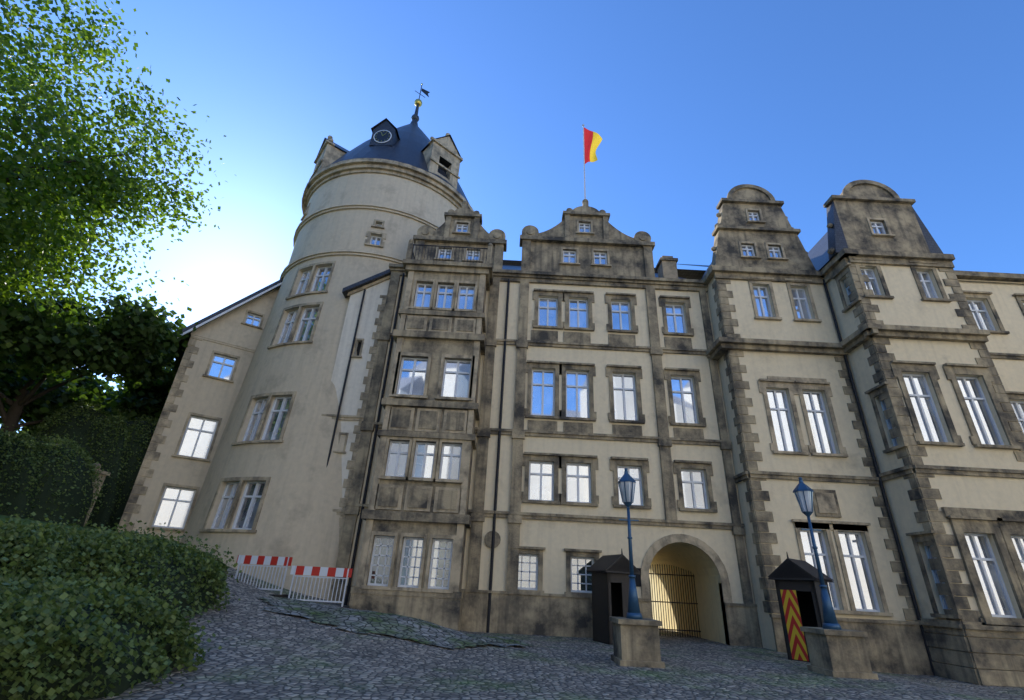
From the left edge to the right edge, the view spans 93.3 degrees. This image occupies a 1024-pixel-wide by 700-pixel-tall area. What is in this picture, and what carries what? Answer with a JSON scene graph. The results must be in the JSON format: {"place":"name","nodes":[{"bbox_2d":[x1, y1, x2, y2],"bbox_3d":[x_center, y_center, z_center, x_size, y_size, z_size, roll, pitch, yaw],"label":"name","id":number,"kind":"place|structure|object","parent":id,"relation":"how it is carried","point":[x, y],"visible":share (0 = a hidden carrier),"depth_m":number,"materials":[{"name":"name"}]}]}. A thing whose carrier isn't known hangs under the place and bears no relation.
{"place":"outdoors","nodes":[
{"label":"outdoors","id":0,"kind":"place"},
{"bbox_2d":[0,515,230,567],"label":"lawn grass","id":1,"kind":"structure","parent":0,"point":[2,517],"depth_m":14.94,"materials":[{"name":"green plant"}]},
{"bbox_2d":[0,0,1023,432],"label":"sky","id":2,"kind":"structure","parent":0,"point":[689,102],"materials":[{"name":"blue"}]},
{"bbox_2d":[91,568,1023,699],"bbox_3d":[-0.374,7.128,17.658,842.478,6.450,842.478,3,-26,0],"label":"cobblestone pavement","id":3,"kind":"structure","parent":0,"point":[262,654],"depth_m":9.16,"materials":[{"name":"grey stone"}]},
{"bbox_2d":[1,282,107,423],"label":"dark tree","id":4,"kind":"object","parent":3,"relation":"on","point":[86,307],"visible":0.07,"depth_m":25.02,"materials":[{"name":"green plant"}]},
{"bbox_2d":[0,424,109,526],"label":"shrub","id":5,"kind":"object","parent":3,"relation":"on","point":[51,478],"visible":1,"depth_m":16.20,"materials":[{"name":"green plant"}]},
{"bbox_2d":[21,396,158,530],"bbox_3d":[-18.541,5.122,21.673,6.445,5.811,5.058,3,-26,0],"label":"hedge","id":6,"kind":"object","parent":3,"relation":"on","point":[119,445],"visible":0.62,"depth_m":20.74,"materials":[{"name":"green plant"}]},
{"bbox_2d":[84,463,110,525],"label":"iron gate with stone pillar","id":7,"kind":"structure","parent":3,"relation":"on","point":[104,474],"depth_m":18.96,"materials":[{"name":"stone"}]},
{"bbox_2d":[0,283,197,437],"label":"dark tree","id":8,"kind":"object","parent":3,"relation":"on","point":[149,350],"visible":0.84,"depth_m":20.27,"materials":[{"name":"green plant"}]},
{"bbox_2d":[0,556,221,699],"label":"hedge","id":9,"kind":"object","parent":3,"relation":"on","point":[73,638],"visible":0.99,"depth_m":5.91,"materials":[{"name":"green plant"}]},
{"bbox_2d":[60,367,173,425],"bbox_3d":[-22.193,5.596,28.760,9.957,10.002,9.876,3,-26,0],"label":"dark tree","id":10,"kind":"object","parent":3,"relation":"on","point":[129,403],"visible":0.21,"depth_m":26.89,"materials":[{"name":"green plant"}]},
{"bbox_2d":[0,0,234,440],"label":"tree","id":11,"kind":"object","parent":3,"relation":"on","point":[40,201],"visible":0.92,"depth_m":19.85,"materials":[{"name":"green plant"}]},
{"bbox_2d":[0,502,241,621],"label":"hedge","id":12,"kind":"object","parent":3,"relation":"on","point":[198,573],"visible":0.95,"depth_m":9.01,"materials":[{"name":"green plant"}]},
{"bbox_2d":[120,385,167,420],"bbox_3d":[-19.069,7.152,28.908,8.505,8.080,9.259,3,-26,0],"label":"dark tree","id":13,"kind":"object","parent":3,"relation":"on","point":[151,402],"depth_m":26.71,"materials":[{"name":"green plant"}]},
{"bbox_2d":[235,555,292,597],"bbox_3d":[-7.855,7.050,15.085,2.026,1.145,0.750,-4,-27,14],"label":"barrier","id":14,"kind":"object","parent":3,"relation":"on","point":[261,561],"visible":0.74,"depth_m":15.14,"materials":[{"name":"white"}]},
{"bbox_2d":[288,566,352,607],"bbox_3d":[-5.886,7.221,14.691,1.903,1.145,0.750,2,-26,3],"label":"barrier","id":15,"kind":"object","parent":3,"relation":"on","point":[315,572],"visible":0.84,"depth_m":14.81,"materials":[{"name":"white"}]},
{"bbox_2d":[258,597,533,648],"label":"rubble cobbles","id":16,"kind":"object","parent":3,"relation":"on","point":[392,624],"visible":1,"depth_m":12.45,"materials":[{"name":"grey stone"}]},
{"bbox_2d":[119,85,1023,686],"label":"castle","id":17,"kind":"structure","parent":3,"relation":"on","point":[893,646],"depth_m":19.21,"materials":[{"name":"beige stone"}]},
{"bbox_2d":[331,279,389,527],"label":"wall","id":18,"kind":"structure","parent":17,"relation":"attached to","point":[351,404],"depth_m":21.12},
{"bbox_2d":[374,130,390,141],"bbox_3d":[-7.686,-12.693,28.707,0.972,0.972,0.010,2,-26,3],"label":"clock","id":19,"kind":"object","parent":17,"relation":"attached to","point":[380,137],"visible":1,"depth_m":28.69,"materials":[{"name":"blue"}]},
{"bbox_2d":[375,83,422,141],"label":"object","id":20,"kind":"object","parent":17,"relation":"attached to","point":[418,102],"visible":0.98,"depth_m":36.54,"materials":[{"name":"gold metal"}]},
{"bbox_2d":[370,538,591,590],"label":"bars","id":21,"kind":"object","parent":17,"relation":"attached to","point":[525,575],"visible":0.64,"depth_m":16.55,"materials":[{"name":"metal"}]},
{"bbox_2d":[117,133,895,644],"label":"castle wall","id":22,"kind":"structure","parent":17,"relation":"attached to","point":[433,153],"depth_m":19.49,"materials":[{"name":"beige stone"}]},
{"bbox_2d":[582,124,601,198],"bbox_3d":[4.447,-10.273,26.440,1.147,5.820,0.170,3,-26,0],"label":"flag","id":23,"kind":"object","parent":17,"relation":"on","point":[592,140],"visible":1,"depth_m":26.97,"materials":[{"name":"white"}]},
{"bbox_2d":[174,104,1017,370],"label":"roof","id":24,"kind":"structure","parent":17,"relation":"attached to","point":[408,143],"depth_m":27.37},
{"bbox_2d":[649,542,728,644],"bbox_3d":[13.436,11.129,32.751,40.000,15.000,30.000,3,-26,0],"label":"archway","id":25,"kind":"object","parent":17,"relation":"attached to","point":[698,563],"depth_m":19.42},
{"bbox_2d":[586,549,640,644],"bbox_3d":[3.335,8.013,15.820,1.330,2.760,1.330,11,-27,-16],"label":"sentry box","id":26,"kind":"object","parent":3,"relation":"on","point":[610,584],"visible":0.68,"depth_m":15.59,"materials":[{"name":"brown wood"}]},
{"bbox_2d":[609,468,664,667],"bbox_3d":[2.934,5.153,11.918,0.980,4.475,0.980,3,-26,0],"label":"lamp post","id":27,"kind":"object","parent":3,"relation":"on","point":[636,641],"visible":1,"depth_m":10.89,"materials":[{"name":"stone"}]},
{"bbox_2d":[768,552,833,661],"bbox_3d":[8.380,7.294,13.795,1.330,2.760,1.330,23,-32,-35],"label":"sentry box","id":28,"kind":"object","parent":3,"relation":"on","point":[797,584],"visible":0.78,"depth_m":13.63,"materials":[{"name":"brown wood"}]},
{"bbox_2d":[792,477,878,679],"bbox_3d":[7.578,5.396,11.918,0.980,4.475,0.980,3,-26,0],"label":"lamp post","id":29,"kind":"object","parent":3,"relation":"on","point":[835,649],"visible":1,"depth_m":10.92,"materials":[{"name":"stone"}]}
]}

